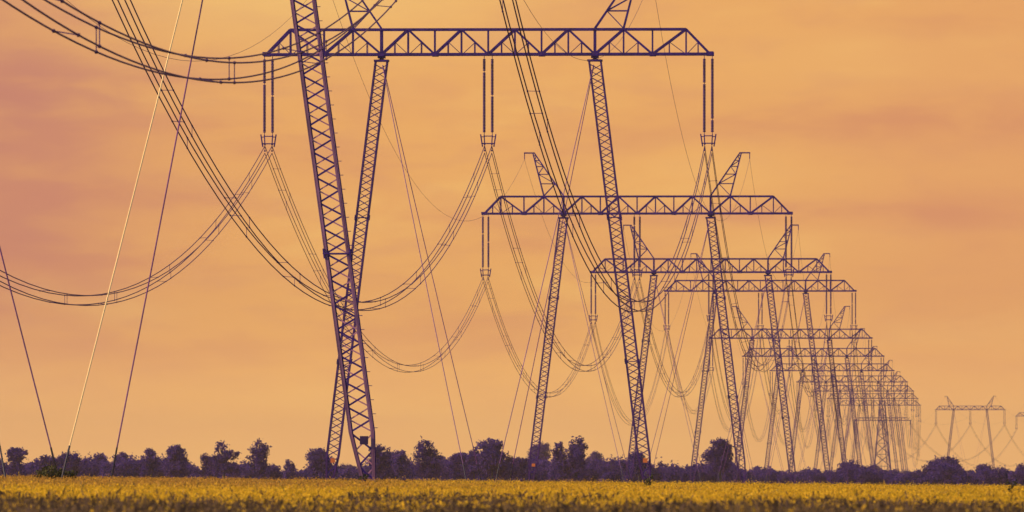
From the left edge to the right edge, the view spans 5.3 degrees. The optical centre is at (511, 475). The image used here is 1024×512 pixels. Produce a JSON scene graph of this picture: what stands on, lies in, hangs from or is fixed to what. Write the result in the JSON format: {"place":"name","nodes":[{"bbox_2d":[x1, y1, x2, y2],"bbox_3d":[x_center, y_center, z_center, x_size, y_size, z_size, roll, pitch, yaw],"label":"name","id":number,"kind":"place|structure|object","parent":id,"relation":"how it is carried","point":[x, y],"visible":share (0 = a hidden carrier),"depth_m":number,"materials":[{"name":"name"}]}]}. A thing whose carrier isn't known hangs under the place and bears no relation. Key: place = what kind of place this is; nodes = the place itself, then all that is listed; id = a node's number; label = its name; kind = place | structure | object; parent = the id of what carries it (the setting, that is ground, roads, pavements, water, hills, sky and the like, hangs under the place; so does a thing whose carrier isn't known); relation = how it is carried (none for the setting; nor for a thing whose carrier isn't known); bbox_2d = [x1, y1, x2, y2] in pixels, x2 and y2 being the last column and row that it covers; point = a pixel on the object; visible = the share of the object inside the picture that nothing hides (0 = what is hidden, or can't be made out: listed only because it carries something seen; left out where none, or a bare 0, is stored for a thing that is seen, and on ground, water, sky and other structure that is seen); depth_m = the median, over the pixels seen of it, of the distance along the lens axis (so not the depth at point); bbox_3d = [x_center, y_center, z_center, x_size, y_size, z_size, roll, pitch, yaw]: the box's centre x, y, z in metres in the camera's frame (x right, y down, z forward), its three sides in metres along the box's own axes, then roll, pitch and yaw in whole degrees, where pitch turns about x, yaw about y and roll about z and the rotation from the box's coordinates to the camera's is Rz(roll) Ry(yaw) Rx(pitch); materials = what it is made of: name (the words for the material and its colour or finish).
{"place":"outdoors","nodes":[
{"label":"outdoors","id":0,"kind":"place"},
{"bbox_2d":[0,0,1023,472],"label":"sky","id":1,"kind":"structure","parent":0,"point":[891,132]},
{"bbox_2d":[849,485,1023,486],"bbox_3d":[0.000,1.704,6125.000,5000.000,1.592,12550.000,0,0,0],"label":"ground","id":2,"kind":"structure","parent":0,"point":[973,485],"depth_m":2769.43,"materials":[{"name":"plant"}]},
{"bbox_2d":[0,458,6,476],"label":"tree","id":3,"kind":"object","parent":2,"relation":"on","point":[1,470],"visible":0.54,"depth_m":2699.31,"materials":[{"name":"purple plant"}]},
{"bbox_2d":[5,446,28,476],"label":"tree","id":4,"kind":"object","parent":2,"relation":"on","point":[15,455],"visible":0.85,"depth_m":2648.93,"materials":[{"name":"purple plant"}]},
{"bbox_2d":[30,454,59,474],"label":"tree","id":5,"kind":"object","parent":2,"relation":"on","point":[39,464],"visible":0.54,"depth_m":2749.82,"materials":[{"name":"purple plant"}]},
{"bbox_2d":[33,463,77,479],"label":"shrub","id":6,"kind":"object","parent":2,"relation":"on","point":[44,471],"visible":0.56,"depth_m":485.81,"materials":[{"name":"green plant"}]},
{"bbox_2d":[52,451,82,476],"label":"tree","id":7,"kind":"object","parent":2,"relation":"on","point":[73,462],"visible":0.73,"depth_m":2748.97,"materials":[{"name":"purple plant"}]},
{"bbox_2d":[92,453,109,466],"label":"tree","id":8,"kind":"object","parent":2,"relation":"on","point":[100,457],"visible":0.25,"depth_m":2849.36,"materials":[{"name":"purple plant"}]},
{"bbox_2d":[110,451,128,476],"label":"tree","id":9,"kind":"object","parent":2,"relation":"on","point":[124,455],"visible":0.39,"depth_m":2798.97,"materials":[{"name":"purple plant"}]},
{"bbox_2d":[138,448,160,477],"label":"tree","id":10,"kind":"object","parent":2,"relation":"on","point":[150,464],"visible":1,"depth_m":2699.10,"materials":[{"name":"purple plant"}]},
{"bbox_2d":[161,444,188,477],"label":"tree","id":11,"kind":"object","parent":2,"relation":"on","point":[176,461],"visible":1,"depth_m":2648.92,"materials":[{"name":"purple plant"}]},
{"bbox_2d":[0,0,377,481],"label":"transmission pylon","id":12,"kind":"object","parent":2,"relation":"on","point":[348,253],"visible":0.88,"depth_m":492.82,"materials":[{"name":"metal"}]},
{"bbox_2d":[0,146,271,305],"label":"conductor bundle","id":13,"kind":"object","parent":12,"relation":"hanging from","point":[178,264],"visible":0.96,"depth_m":796.33,"materials":[{"name":"metal"}]},
{"bbox_2d":[67,0,305,60],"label":"earth wire","id":14,"kind":"object","parent":12,"relation":"hanging from","point":[187,60],"visible":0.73,"depth_m":764.58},
{"bbox_2d":[2,0,396,83],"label":"conductor bundle","id":15,"kind":"object","parent":12,"relation":"attached to","point":[205,59],"visible":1,"depth_m":310.86,"materials":[{"name":"metal"}]},
{"bbox_2d":[112,0,491,310],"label":"conductor bundle","id":16,"kind":"object","parent":12,"relation":"hanging from","point":[299,281],"visible":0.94,"depth_m":625.28,"materials":[{"name":"metal"}]},
{"bbox_2d":[524,1,641,60],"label":"earth wire","id":17,"kind":"object","parent":12,"relation":"hanging from","point":[572,56],"visible":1,"depth_m":768.72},
{"bbox_2d":[499,0,711,311],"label":"conductor bundle","id":18,"kind":"object","parent":12,"relation":"hanging from","point":[568,196],"visible":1,"depth_m":614.12,"materials":[{"name":"metal"}]},
{"bbox_2d":[199,452,217,478],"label":"tree","id":19,"kind":"object","parent":2,"relation":"on","point":[207,471],"visible":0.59,"depth_m":2649.28,"materials":[{"name":"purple plant"}]},
{"bbox_2d":[208,440,241,477],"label":"tree","id":20,"kind":"object","parent":2,"relation":"on","point":[222,464],"visible":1,"depth_m":2598.97,"materials":[{"name":"purple plant"}]},
{"bbox_2d":[220,466,254,479],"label":"bush","id":21,"kind":"object","parent":2,"relation":"on","point":[245,473],"visible":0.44,"depth_m":2748.46,"materials":[{"name":"purple plant"}]},
{"bbox_2d":[245,438,271,479],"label":"tree","id":22,"kind":"object","parent":2,"relation":"on","point":[259,457],"visible":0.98,"depth_m":2599.62,"materials":[{"name":"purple plant"}]},
{"bbox_2d":[262,463,281,479],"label":"bush","id":23,"kind":"object","parent":2,"relation":"on","point":[275,470],"visible":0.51,"depth_m":2649.41,"materials":[{"name":"purple plant"}]},
{"bbox_2d":[283,459,295,478],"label":"tree","id":24,"kind":"object","parent":2,"relation":"on","point":[290,472],"visible":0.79,"depth_m":2699.28,"materials":[{"name":"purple plant"}]},
{"bbox_2d":[305,446,337,479],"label":"tree","id":25,"kind":"object","parent":2,"relation":"on","point":[316,458],"visible":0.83,"depth_m":2598.47,"materials":[{"name":"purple plant"}]},
{"bbox_2d":[340,463,355,469],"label":"tree","id":26,"kind":"object","parent":2,"relation":"on","point":[345,466],"visible":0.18,"depth_m":4698.81,"materials":[{"name":"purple plant"}]},
{"bbox_2d":[358,474,368,481],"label":"shrub","id":27,"kind":"object","parent":2,"relation":"on","point":[364,476],"visible":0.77,"depth_m":489.92,"materials":[{"name":"green plant"}]},
{"bbox_2d":[367,444,392,478],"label":"tree","id":28,"kind":"object","parent":2,"relation":"on","point":[383,459],"visible":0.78,"depth_m":2599.04,"materials":[{"name":"purple plant"}]},
{"bbox_2d":[391,450,410,479],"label":"tree","id":29,"kind":"object","parent":2,"relation":"on","point":[400,463],"visible":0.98,"depth_m":2699.11,"materials":[{"name":"purple plant"}]},
{"bbox_2d":[411,435,445,480],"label":"tree","id":30,"kind":"object","parent":2,"relation":"on","point":[429,466],"visible":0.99,"depth_m":2599.16,"materials":[{"name":"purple plant"}]},
{"bbox_2d":[448,452,468,481],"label":"tree","id":31,"kind":"object","parent":2,"relation":"on","point":[455,467],"visible":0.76,"depth_m":2699.26,"materials":[{"name":"purple plant"}]},
{"bbox_2d":[461,446,485,479],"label":"tree","id":32,"kind":"object","parent":2,"relation":"on","point":[469,463],"visible":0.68,"depth_m":2649.00,"materials":[{"name":"purple plant"}]},
{"bbox_2d":[260,0,716,481],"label":"transmission pylon","id":33,"kind":"object","parent":2,"relation":"on","point":[381,54],"visible":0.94,"depth_m":929.78,"materials":[{"name":"metal"}]},
{"bbox_2d":[265,146,487,372],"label":"conductor bundle","id":34,"kind":"object","parent":33,"relation":"hanging from","point":[391,360],"visible":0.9,"depth_m":1041.57,"materials":[{"name":"metal"}]},
{"bbox_2d":[333,1,524,220],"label":"earth wire","id":35,"kind":"object","parent":33,"relation":"hanging from","point":[391,144],"visible":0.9,"depth_m":1040.82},
{"bbox_2d":[485,147,639,371],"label":"conductor bundle","id":36,"kind":"object","parent":33,"relation":"hanging from","point":[504,199],"visible":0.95,"depth_m":1031.87,"materials":[{"name":"metal"}]},
{"bbox_2d":[656,4,749,220],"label":"earth wire","id":37,"kind":"object","parent":33,"relation":"hanging from","point":[680,128],"visible":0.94,"depth_m":1029.92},
{"bbox_2d":[705,147,790,371],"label":"conductor bundle","id":38,"kind":"object","parent":33,"relation":"hanging from","point":[724,272],"visible":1,"depth_m":1026.06,"materials":[{"name":"metal"}]},
{"bbox_2d":[473,437,519,481],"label":"tree","id":39,"kind":"object","parent":2,"relation":"on","point":[489,456],"visible":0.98,"depth_m":2599.03,"materials":[{"name":"green plant"}]},
{"bbox_2d":[495,459,516,480],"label":"bush","id":40,"kind":"object","parent":2,"relation":"on","point":[509,472],"visible":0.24,"depth_m":2649.54,"materials":[{"name":"purple plant"}]},
{"bbox_2d":[0,472,1023,511],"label":"flowering crop","id":41,"kind":"object","parent":2,"relation":"on","point":[23,493],"visible":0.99,"depth_m":221.28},
{"bbox_2d":[2,452,1023,485],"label":"undergrowth","id":42,"kind":"object","parent":2,"relation":"on","point":[946,472],"visible":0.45,"depth_m":2773.89,"materials":[{"name":"green plant"}]},
{"bbox_2d":[515,457,530,481],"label":"tree","id":43,"kind":"object","parent":2,"relation":"on","point":[522,463],"visible":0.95,"depth_m":2649.59,"materials":[{"name":"purple plant"}]},
{"bbox_2d":[527,441,552,462],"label":"tree","id":44,"kind":"object","parent":2,"relation":"on","point":[544,449],"visible":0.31,"depth_m":4298.37,"materials":[{"name":"purple plant"}]},
{"bbox_2d":[550,441,572,481],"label":"tree","id":45,"kind":"object","parent":2,"relation":"on","point":[559,465],"visible":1,"depth_m":2599.50,"materials":[{"name":"purple plant"}]},
{"bbox_2d":[563,435,588,481],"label":"tree","id":46,"kind":"object","parent":2,"relation":"on","point":[576,455],"visible":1,"depth_m":2598.67,"materials":[{"name":"purple plant"}]},
{"bbox_2d":[584,451,605,462],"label":"tree","id":47,"kind":"object","parent":2,"relation":"on","point":[593,455],"visible":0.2,"depth_m":4298.68,"materials":[{"name":"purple plant"}]},
{"bbox_2d":[600,463,622,481],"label":"bush","id":48,"kind":"object","parent":2,"relation":"on","point":[612,475],"visible":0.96,"depth_m":2699.24,"materials":[{"name":"purple plant"}]},
{"bbox_2d":[480,152,793,483],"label":"transmission pylon","id":49,"kind":"object","parent":2,"relation":"on","point":[634,213],"visible":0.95,"depth_m":1350.07,"materials":[{"name":"metal"}]},
{"bbox_2d":[483,277,594,397],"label":"conductor bundle","id":50,"kind":"object","parent":49,"relation":"hanging from","point":[511,346],"visible":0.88,"depth_m":1457.14,"materials":[{"name":"metal"}]},
{"bbox_2d":[525,162,623,282],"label":"earth wire","id":51,"kind":"object","parent":49,"relation":"hanging from","point":[551,239],"visible":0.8,"depth_m":1449.11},
{"bbox_2d":[635,280,712,396],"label":"conductor bundle","id":52,"kind":"object","parent":49,"relation":"hanging from","point":[705,342],"visible":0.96,"depth_m":1476.21,"materials":[{"name":"metal"}]},
{"bbox_2d":[750,164,797,282],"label":"earth wire","id":53,"kind":"object","parent":49,"relation":"hanging from","point":[760,227],"visible":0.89,"depth_m":1427.07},
{"bbox_2d":[786,277,830,397],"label":"conductor bundle","id":54,"kind":"object","parent":49,"relation":"hanging from","point":[800,347],"visible":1,"depth_m":1458.81,"materials":[{"name":"metal"}]},
{"bbox_2d":[628,452,648,481],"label":"tree","id":55,"kind":"object","parent":2,"relation":"on","point":[636,471],"visible":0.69,"depth_m":2699.33,"materials":[{"name":"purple plant"}]},
{"bbox_2d":[643,474,652,485],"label":"weed","id":56,"kind":"object","parent":2,"relation":"on","point":[649,481],"visible":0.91,"depth_m":420.00,"materials":[{"name":"green plant"}]},
{"bbox_2d":[589,224,832,483],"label":"transmission pylon","id":57,"kind":"object","parent":2,"relation":"on","point":[653,272],"visible":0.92,"depth_m":1739.41,"materials":[{"name":"metal"}]},
{"bbox_2d":[709,323,761,424],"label":"conductor bundle","id":58,"kind":"object","parent":57,"relation":"hanging from","point":[722,378],"visible":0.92,"depth_m":1874.03,"materials":[{"name":"metal"}]},
{"bbox_2d":[827,329,854,424],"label":"conductor bundle","id":59,"kind":"object","parent":57,"relation":"hanging from","point":[835,380],"visible":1,"depth_m":1889.40,"materials":[{"name":"metal"}]},
{"bbox_2d":[700,437,733,481],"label":"tree","id":60,"kind":"object","parent":2,"relation":"on","point":[712,456],"visible":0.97,"depth_m":2598.75,"materials":[{"name":"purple plant"}]},
{"bbox_2d":[663,253,856,482],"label":"transmission pylon","id":61,"kind":"object","parent":2,"relation":"on","point":[762,290],"visible":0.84,"depth_m":2189.55,"materials":[{"name":"metal"}]},
{"bbox_2d":[591,321,667,424],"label":"conductor bundle","id":62,"kind":"object","parent":61,"relation":"hanging from","point":[610,381],"visible":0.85,"depth_m":1888.61,"materials":[{"name":"metal"}]},
{"bbox_2d":[665,333,712,413],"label":"conductor bundle","id":63,"kind":"object","parent":61,"relation":"hanging from","point":[679,382],"visible":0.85,"depth_m":2291.88,"materials":[{"name":"metal"}]},
{"bbox_2d":[759,334,791,413],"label":"conductor bundle","id":64,"kind":"object","parent":61,"relation":"hanging from","point":[768,376],"visible":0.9,"depth_m":2275.48,"materials":[{"name":"metal"}]},
{"bbox_2d":[852,331,871,413],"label":"conductor bundle","id":65,"kind":"object","parent":61,"relation":"hanging from","point":[858,376],"visible":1,"depth_m":2296.55,"materials":[{"name":"metal"}]},
{"bbox_2d":[751,465,782,473],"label":"bush","id":66,"kind":"object","parent":2,"relation":"on","point":[758,467],"visible":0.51,"depth_m":2800.15,"materials":[{"name":"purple plant"}]},
{"bbox_2d":[709,306,872,483],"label":"transmission pylon","id":67,"kind":"object","parent":2,"relation":"on","point":[819,330],"visible":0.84,"depth_m":2575.49,"materials":[{"name":"metal"}]},
{"bbox_2d":[710,374,745,430],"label":"conductor bundle","id":68,"kind":"object","parent":67,"relation":"hanging from","point":[719,406],"visible":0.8,"depth_m":2666.75,"materials":[{"name":"metal"}]},
{"bbox_2d":[790,375,813,431],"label":"conductor bundle","id":69,"kind":"object","parent":67,"relation":"hanging from","point":[796,407],"visible":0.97,"depth_m":2720.47,"materials":[{"name":"metal"}]},
{"bbox_2d":[869,375,883,431],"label":"conductor bundle","id":70,"kind":"object","parent":67,"relation":"hanging from","point":[879,408],"visible":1,"depth_m":2707.36,"materials":[{"name":"metal"}]},
{"bbox_2d":[742,328,884,468],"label":"transmission pylon","id":71,"kind":"object","parent":2,"relation":"on","point":[838,355],"visible":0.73,"depth_m":2966.01,"materials":[{"name":"metal"}]},
{"bbox_2d":[743,386,771,441],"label":"conductor bundle","id":72,"kind":"object","parent":71,"relation":"hanging from","point":[750,415],"visible":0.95,"depth_m":3094.93,"materials":[{"name":"metal"}]},
{"bbox_2d":[812,387,832,441],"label":"conductor bundle","id":73,"kind":"object","parent":71,"relation":"hanging from","point":[828,417],"visible":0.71,"depth_m":3241.85,"materials":[{"name":"metal"}]},
{"bbox_2d":[881,387,893,441],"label":"conductor bundle","id":74,"kind":"object","parent":71,"relation":"hanging from","point":[885,415],"visible":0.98,"depth_m":3115.48,"materials":[{"name":"metal"}]},
{"bbox_2d":[769,346,894,472],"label":"transmission pylon","id":75,"kind":"object","parent":2,"relation":"on","point":[861,370],"visible":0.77,"depth_m":3375.27,"materials":[{"name":"metal"}]},
{"bbox_2d":[770,396,798,443],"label":"conductor bundle","id":76,"kind":"object","parent":75,"relation":"hanging from","point":[777,423],"visible":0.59,"depth_m":3492.28,"materials":[{"name":"metal"}]},
{"bbox_2d":[831,399,851,443],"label":"conductor bundle","id":77,"kind":"object","parent":75,"relation":"hanging from","point":[836,423],"visible":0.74,"depth_m":3478.20,"materials":[{"name":"metal"}]},
{"bbox_2d":[892,405,906,445],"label":"conductor bundle","id":78,"kind":"object","parent":75,"relation":"hanging from","point":[896,425],"visible":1,"depth_m":3538.34,"materials":[{"name":"metal"}]},
{"bbox_2d":[835,459,857,474],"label":"tree","id":79,"kind":"object","parent":2,"relation":"on","point":[839,468],"visible":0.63,"depth_m":2799.30,"materials":[{"name":"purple plant"}]},
{"bbox_2d":[796,360,907,470],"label":"transmission pylon","id":80,"kind":"object","parent":2,"relation":"on","point":[878,382],"visible":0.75,"depth_m":3784.39,"materials":[{"name":"metal"}]},
{"bbox_2d":[797,407,815,447],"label":"conductor bundle","id":81,"kind":"object","parent":80,"relation":"hanging from","point":[802,431],"visible":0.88,"depth_m":4023.37,"materials":[{"name":"metal"}]},
{"bbox_2d":[852,410,864,447],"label":"conductor bundle","id":82,"kind":"object","parent":80,"relation":"hanging from","point":[861,428],"visible":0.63,"depth_m":4069.29,"materials":[{"name":"metal"}]},
{"bbox_2d":[905,406,913,448],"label":"conductor bundle","id":83,"kind":"object","parent":80,"relation":"hanging from","point":[906,427],"visible":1,"depth_m":3924.29,"materials":[{"name":"metal"}]},
{"bbox_2d":[852,465,874,473],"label":"bush","id":84,"kind":"object","parent":2,"relation":"on","point":[862,467],"visible":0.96,"depth_m":2797.39,"materials":[{"name":"purple plant"}]},
{"bbox_2d":[814,371,913,468],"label":"transmission pylon","id":85,"kind":"object","parent":2,"relation":"on","point":[884,389],"visible":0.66,"depth_m":4193.53,"materials":[{"name":"metal"}]},
{"bbox_2d":[827,381,918,473],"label":"transmission pylon","id":86,"kind":"object","parent":2,"relation":"on","point":[872,397],"visible":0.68,"depth_m":4602.71,"materials":[{"name":"metal"}]},
{"bbox_2d":[872,419,879,455],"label":"conductor bundle","id":87,"kind":"object","parent":86,"relation":"hanging from","point":[877,440],"visible":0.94,"depth_m":4821.63,"materials":[{"name":"metal"}]},
{"bbox_2d":[839,389,920,469],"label":"transmission pylon","id":88,"kind":"object","parent":2,"relation":"on","point":[898,406],"visible":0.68,"depth_m":5039.77,"materials":[{"name":"metal"}]},
{"bbox_2d":[910,426,919,466],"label":"conductor bundle","id":89,"kind":"object","parent":88,"relation":"attached to","point":[912,445],"visible":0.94,"depth_m":5331.38,"materials":[{"name":"metal"}]},
{"bbox_2d":[853,401,910,469],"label":"anchor tower","id":90,"kind":"structure","parent":2,"relation":"on","point":[886,420],"depth_m":5531.78,"materials":[{"name":"metal"}]},
{"bbox_2d":[859,429,932,461],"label":"conductor bundle","id":91,"kind":"object","parent":90,"relation":"hanging from","point":[907,457],"visible":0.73,"depth_m":5791.44,"materials":[{"name":"metal"}]},
{"bbox_2d":[888,424,970,461],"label":"conductor bundle","id":92,"kind":"object","parent":90,"relation":"hanging from","point":[940,458],"visible":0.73,"depth_m":5773.87,"materials":[{"name":"metal"}]},
{"bbox_2d":[911,425,1003,461],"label":"conductor bundle","id":93,"kind":"object","parent":90,"relation":"hanging from","point":[958,460],"visible":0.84,"depth_m":5761.15,"materials":[{"name":"metal"}]},
{"bbox_2d":[882,468,899,473],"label":"bush","id":94,"kind":"object","parent":2,"relation":"on","point":[886,471],"visible":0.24,"depth_m":2899.00,"materials":[{"name":"purple plant"}]},
{"bbox_2d":[921,455,943,477],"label":"tree","id":95,"kind":"object","parent":2,"relation":"on","point":[928,467],"visible":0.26,"depth_m":2899.16,"materials":[{"name":"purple plant"}]},
{"bbox_2d":[932,455,962,474],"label":"tree","id":96,"kind":"object","parent":2,"relation":"on","point":[949,460],"visible":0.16,"depth_m":2848.40,"materials":[{"name":"purple plant"}]},
{"bbox_2d":[935,396,1005,469],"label":"transmission pylon","id":97,"kind":"object","parent":2,"relation":"on","point":[988,424],"visible":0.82,"depth_m":5970.41,"materials":[{"name":"metal"}]},
{"bbox_2d":[938,427,1013,466],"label":"conductor bundle","id":98,"kind":"object","parent":97,"relation":"hanging from","point":[964,460],"visible":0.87,"depth_m":6166.65,"materials":[{"name":"metal"}]},
{"bbox_2d":[973,463,993,475],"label":"tree","id":99,"kind":"object","parent":2,"relation":"on","point":[980,467],"visible":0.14,"depth_m":2898.68,"materials":[{"name":"purple plant"}]},
{"bbox_2d":[990,465,1006,482],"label":"bush","id":100,"kind":"object","parent":2,"relation":"on","point":[998,471],"visible":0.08,"depth_m":2897.82,"materials":[{"name":"purple plant"}]},
{"bbox_2d":[1006,478,1017,492],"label":"weed","id":101,"kind":"object","parent":2,"relation":"on","point":[1011,486],"visible":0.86,"depth_m":329.99,"materials":[{"name":"green plant"}]},
{"bbox_2d":[1015,463,1023,471],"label":"tree","id":102,"kind":"object","parent":2,"relation":"on","point":[1020,466],"visible":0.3,"depth_m":2899.26,"materials":[{"name":"purple plant"}]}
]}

